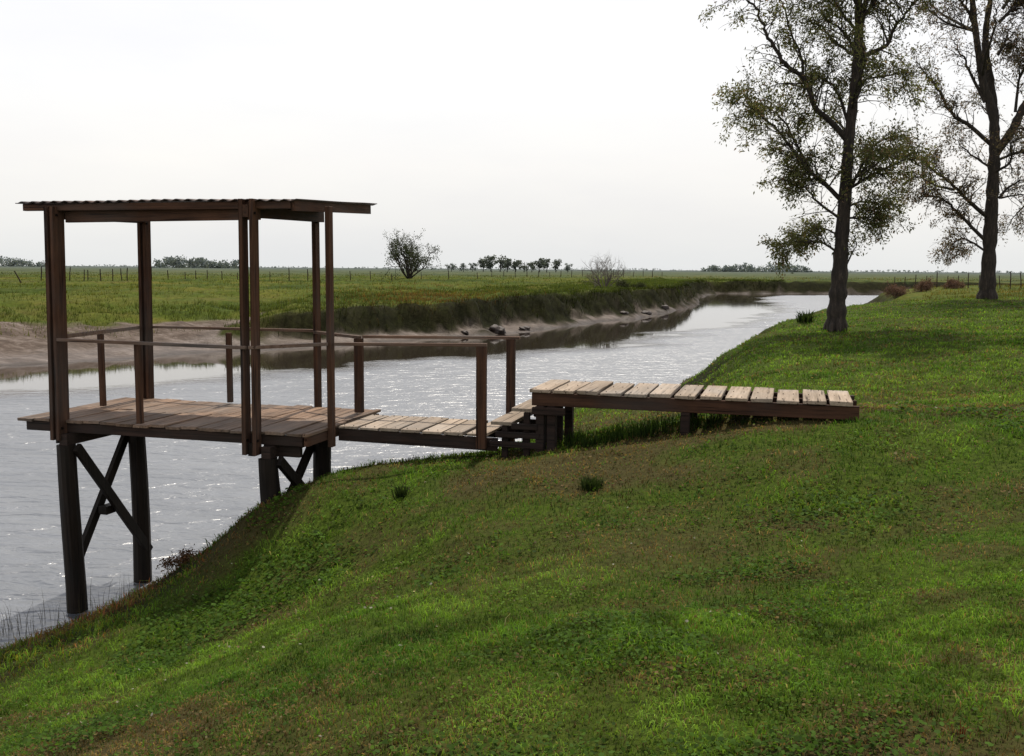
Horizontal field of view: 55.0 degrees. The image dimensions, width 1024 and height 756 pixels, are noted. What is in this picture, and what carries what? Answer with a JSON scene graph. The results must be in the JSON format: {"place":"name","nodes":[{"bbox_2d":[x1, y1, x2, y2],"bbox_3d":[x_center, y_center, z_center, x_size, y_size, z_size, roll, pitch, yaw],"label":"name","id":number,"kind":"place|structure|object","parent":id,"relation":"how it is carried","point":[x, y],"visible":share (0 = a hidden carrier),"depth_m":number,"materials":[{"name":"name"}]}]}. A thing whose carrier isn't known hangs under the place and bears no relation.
{"place":"outdoors","nodes":[
{"label":"outdoors","id":0,"kind":"place"},
{"bbox_2d":[0,294,879,647],"bbox_3d":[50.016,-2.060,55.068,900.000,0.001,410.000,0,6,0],"label":"river","id":1,"kind":"structure","parent":0,"point":[200,492],"depth_m":27.35,"materials":[{"name":"liquid"}]},
{"bbox_2d":[0,570,135,640],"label":"reeds","id":2,"kind":"object","parent":1,"relation":"in","point":[3,628],"visible":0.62,"depth_m":10.06,"materials":[{"name":"green plant"}]},
{"bbox_2d":[0,265,1023,755],"bbox_3d":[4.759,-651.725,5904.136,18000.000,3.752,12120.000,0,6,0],"label":"ground","id":3,"kind":"structure","parent":0,"point":[18,347],"depth_m":7.31,"materials":[{"name":"green plant"}]},
{"bbox_2d":[0,256,44,266],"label":"distant wood","id":4,"kind":"object","parent":3,"relation":"on","point":[10,262],"visible":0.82,"depth_m":1282.50,"materials":[{"name":"green plant"}]},
{"bbox_2d":[156,544,202,572],"bbox_3d":[-3.330,1.859,10.017,0.484,0.251,0.494,0,6,0],"label":"reddish bush","id":5,"kind":"object","parent":3,"relation":"on","point":[183,558],"visible":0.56,"depth_m":9.91,"materials":[{"name":"brown plant"}]},
{"bbox_2d":[151,255,238,267],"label":"distant wood","id":6,"kind":"object","parent":3,"relation":"on","point":[200,262],"visible":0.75,"depth_m":1080.20,"materials":[{"name":"green plant"}]},
{"bbox_2d":[15,198,380,613],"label":"covered platform","id":7,"kind":"structure","parent":3,"relation":"on","point":[281,431],"depth_m":10.17,"materials":[{"name":"brown wood"}]},
{"bbox_2d":[0,266,477,280],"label":"wire fence","id":8,"kind":"object","parent":3,"relation":"on","point":[350,278],"visible":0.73,"depth_m":107.62,"materials":[{"name":"grey metal"}]},
{"bbox_2d":[70,264,696,270],"bbox_3d":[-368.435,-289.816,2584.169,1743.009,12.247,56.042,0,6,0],"label":"distant wood","id":9,"kind":"object","parent":3,"relation":"on","point":[113,265],"visible":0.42,"depth_m":2580.39,"materials":[{"name":"green plant"}]},
{"bbox_2d":[0,277,786,336],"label":"bank grass","id":10,"kind":"structure","parent":3,"relation":"on","point":[660,283],"depth_m":60.24,"materials":[{"name":"green plant"}]},
{"bbox_2d":[386,482,414,498],"bbox_3d":[-0.947,0.966,8.514,0.271,0.151,0.253,-5,8,-38],"label":"grass tuft","id":11,"kind":"object","parent":3,"relation":"on","point":[400,491],"visible":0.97,"depth_m":8.49,"materials":[{"name":"green plant"}]},
{"bbox_2d":[381,228,441,278],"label":"bush","id":12,"kind":"object","parent":3,"relation":"on","point":[415,262],"visible":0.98,"depth_m":147.56,"materials":[{"name":"green plant"}]},
{"bbox_2d":[334,335,519,450],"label":"walkway","id":13,"kind":"structure","parent":3,"relation":"on","point":[478,432],"depth_m":9.94,"materials":[{"name":"brown wood"}]},
{"bbox_2d":[445,263,456,271],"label":"plain tree","id":14,"kind":"object","parent":3,"relation":"on","point":[453,266],"visible":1,"depth_m":511.31,"materials":[{"name":"green plant"}]},
{"bbox_2d":[458,263,467,271],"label":"plain tree","id":15,"kind":"object","parent":3,"relation":"on","point":[463,267],"visible":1,"depth_m":493.63,"materials":[{"name":"green plant"}]},
{"bbox_2d":[468,263,478,271],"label":"plain tree","id":16,"kind":"object","parent":3,"relation":"on","point":[472,265],"visible":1,"depth_m":528.68,"materials":[{"name":"green plant"}]},
{"bbox_2d":[477,257,487,271],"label":"plain tree","id":17,"kind":"object","parent":3,"relation":"on","point":[481,262],"visible":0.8,"depth_m":538.43,"materials":[{"name":"green plant"}]},
{"bbox_2d":[484,255,496,271],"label":"plain tree","id":18,"kind":"object","parent":3,"relation":"on","point":[490,263],"visible":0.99,"depth_m":506.86,"materials":[{"name":"green plant"}]},
{"bbox_2d":[488,324,505,333],"bbox_3d":[-0.894,-2.707,55.648,1.142,0.704,1.185,3,7,20],"label":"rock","id":19,"kind":"object","parent":3,"relation":"on","point":[494,328],"visible":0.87,"depth_m":55.29,"materials":[{"name":"grey stone"}]},
{"bbox_2d":[493,254,505,271],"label":"plain tree","id":20,"kind":"object","parent":3,"relation":"on","point":[501,262],"visible":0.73,"depth_m":511.93,"materials":[{"name":"green plant"}]},
{"bbox_2d":[503,258,519,271],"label":"plain tree","id":21,"kind":"object","parent":3,"relation":"on","point":[507,262],"visible":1,"depth_m":492.36,"materials":[{"name":"green plant"}]},
{"bbox_2d":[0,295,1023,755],"bbox_3d":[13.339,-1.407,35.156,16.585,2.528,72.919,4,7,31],"label":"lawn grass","id":22,"kind":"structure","parent":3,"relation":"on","point":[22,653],"depth_m":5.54,"materials":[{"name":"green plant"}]},
{"bbox_2d":[0,399,1023,755],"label":"clover","id":23,"kind":"object","parent":3,"relation":"on","point":[430,751],"visible":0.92,"depth_m":4.79,"materials":[{"name":"green plant"}]},
{"bbox_2d":[0,271,1023,338],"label":"pasture grass","id":24,"kind":"structure","parent":3,"relation":"on","point":[409,283],"depth_m":77.14,"materials":[{"name":"green plant"}]},
{"bbox_2d":[512,261,521,271],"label":"plain tree","id":25,"kind":"object","parent":3,"relation":"on","point":[514,266],"visible":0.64,"depth_m":520.78,"materials":[{"name":"green plant"}]},
{"bbox_2d":[21,396,1020,753],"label":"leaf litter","id":26,"kind":"object","parent":3,"relation":"on","point":[445,630],"visible":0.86,"depth_m":5.94,"materials":[{"name":"brown plant"}]},
{"bbox_2d":[517,260,530,271],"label":"plain tree","id":27,"kind":"object","parent":3,"relation":"on","point":[524,267],"visible":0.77,"depth_m":498.51,"materials":[{"name":"green plant"}]},
{"bbox_2d":[518,326,530,330],"bbox_3d":[0.723,-2.905,58.020,0.589,0.366,1.009,6,8,39],"label":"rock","id":28,"kind":"object","parent":3,"relation":"on","point":[526,328],"visible":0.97,"depth_m":57.89,"materials":[{"name":"grey stone"}]},
{"bbox_2d":[489,399,563,458],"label":"wooden steps","id":29,"kind":"structure","parent":3,"relation":"on","point":[526,426],"depth_m":9.49,"materials":[{"name":"brown wood"}]},
{"bbox_2d":[527,261,536,271],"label":"plain tree","id":30,"kind":"object","parent":3,"relation":"on","point":[532,266],"visible":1,"depth_m":493.82,"materials":[{"name":"green plant"}]},
{"bbox_2d":[534,258,544,271],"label":"plain tree","id":31,"kind":"object","parent":3,"relation":"on","point":[538,264],"visible":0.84,"depth_m":518.55,"materials":[{"name":"green plant"}]},
{"bbox_2d":[540,258,550,271],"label":"plain tree","id":32,"kind":"object","parent":3,"relation":"on","point":[545,263],"visible":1,"depth_m":494.08,"materials":[{"name":"green plant"}]},
{"bbox_2d":[551,259,561,271],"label":"plain tree","id":33,"kind":"object","parent":3,"relation":"on","point":[556,263],"visible":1,"depth_m":516.66,"materials":[{"name":"green plant"}]},
{"bbox_2d":[564,263,572,270],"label":"plain tree","id":34,"kind":"object","parent":3,"relation":"on","point":[567,267],"visible":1,"depth_m":497.07,"materials":[{"name":"green plant"}]},
{"bbox_2d":[491,270,656,276],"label":"wire fence","id":35,"kind":"object","parent":3,"relation":"on","point":[515,275],"visible":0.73,"depth_m":197.33,"materials":[{"name":"grey metal"}]},
{"bbox_2d":[577,474,607,491],"bbox_3d":[0.637,0.831,7.894,0.304,0.138,0.313,0,6,0],"label":"grass tuft","id":36,"kind":"object","parent":3,"relation":"on","point":[588,484],"visible":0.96,"depth_m":7.85,"materials":[{"name":"green plant"}]},
{"bbox_2d":[581,251,631,287],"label":"bare shrub","id":37,"kind":"object","parent":3,"relation":"on","point":[601,269],"visible":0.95,"depth_m":83.34,"materials":[{"name":"plant"}]},
{"bbox_2d":[615,279,630,287],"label":"shrub","id":38,"kind":"object","parent":3,"relation":"on","point":[623,283],"visible":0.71,"depth_m":85.33,"materials":[{"name":"green plant"}]},
{"bbox_2d":[630,280,646,288],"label":"shrub","id":39,"kind":"object","parent":3,"relation":"on","point":[641,285],"visible":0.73,"depth_m":88.35,"materials":[{"name":"green plant"}]},
{"bbox_2d":[641,310,651,314],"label":"earth clod","id":40,"kind":"object","parent":3,"relation":"on","point":[646,312],"visible":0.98,"depth_m":77.87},
{"bbox_2d":[661,305,668,309],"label":"earth clod","id":41,"kind":"object","parent":3,"relation":"on","point":[665,307],"visible":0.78,"depth_m":85.92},
{"bbox_2d":[529,379,859,452],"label":"boardwalk","id":42,"kind":"structure","parent":3,"relation":"on","point":[555,397],"depth_m":9.16,"materials":[{"name":"brown wood"}]},
{"bbox_2d":[558,412,834,449],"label":"shade grass","id":43,"kind":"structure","parent":3,"relation":"on","point":[637,430],"depth_m":9.44,"materials":[{"name":"green plant"}]},
{"bbox_2d":[700,262,812,271],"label":"distant wood","id":44,"kind":"object","parent":3,"relation":"on","point":[729,268],"visible":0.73,"depth_m":1229.39,"materials":[{"name":"green plant"}]},
{"bbox_2d":[795,309,819,322],"bbox_3d":[10.980,-2.318,36.533,1.211,0.532,1.085,4,8,33],"label":"bank plant","id":45,"kind":"object","parent":3,"relation":"on","point":[802,317],"visible":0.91,"depth_m":36.42,"materials":[{"name":"green plant"}]},
{"bbox_2d":[698,0,949,331],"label":"eucalyptus tree","id":46,"kind":"object","parent":3,"relation":"on","point":[836,312],"visible":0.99,"depth_m":28.78,"materials":[{"name":"green plant"}]},
{"bbox_2d":[879,279,910,299],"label":"reddish bush","id":47,"kind":"object","parent":3,"relation":"on","point":[897,291],"visible":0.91,"depth_m":86.81,"materials":[{"name":"brown plant"}]},
{"bbox_2d":[814,269,1020,272],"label":"distant wood","id":48,"kind":"object","parent":3,"relation":"on","point":[888,270],"visible":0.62,"depth_m":1984.12,"materials":[{"name":"green plant"}]},
{"bbox_2d":[912,276,935,292],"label":"reddish bush","id":49,"kind":"object","parent":3,"relation":"on","point":[925,286],"visible":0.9,"depth_m":89.33,"materials":[{"name":"brown plant"}]},
{"bbox_2d":[880,0,1023,298],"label":"eucalyptus tree","id":50,"kind":"object","parent":3,"relation":"on","point":[986,89],"visible":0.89,"depth_m":46.41,"materials":[{"name":"green plant"}]},
{"bbox_2d":[942,276,965,288],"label":"reddish bush","id":51,"kind":"object","parent":3,"relation":"on","point":[951,283],"visible":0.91,"depth_m":93.31,"materials":[{"name":"brown plant"}]},
{"bbox_2d":[894,271,1021,288],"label":"wire fence","id":52,"kind":"object","parent":3,"relation":"on","point":[999,284],"visible":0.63,"depth_m":95.21,"materials":[{"name":"grey metal"}]},
{"bbox_2d":[950,720,975,738],"bbox_3d":[1.486,1.168,3.252,0.060,0.073,0.082,-1,7,-16],"label":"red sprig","id":53,"kind":"object","parent":3,"relation":"on","point":[960,730],"visible":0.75,"depth_m":3.25,"materials":[{"name":"plant"}]},
{"bbox_2d":[0,0,1023,272],"label":"sky","id":54,"kind":"structure","parent":0,"point":[574,132],"materials":[{"name":"white"}]}
]}

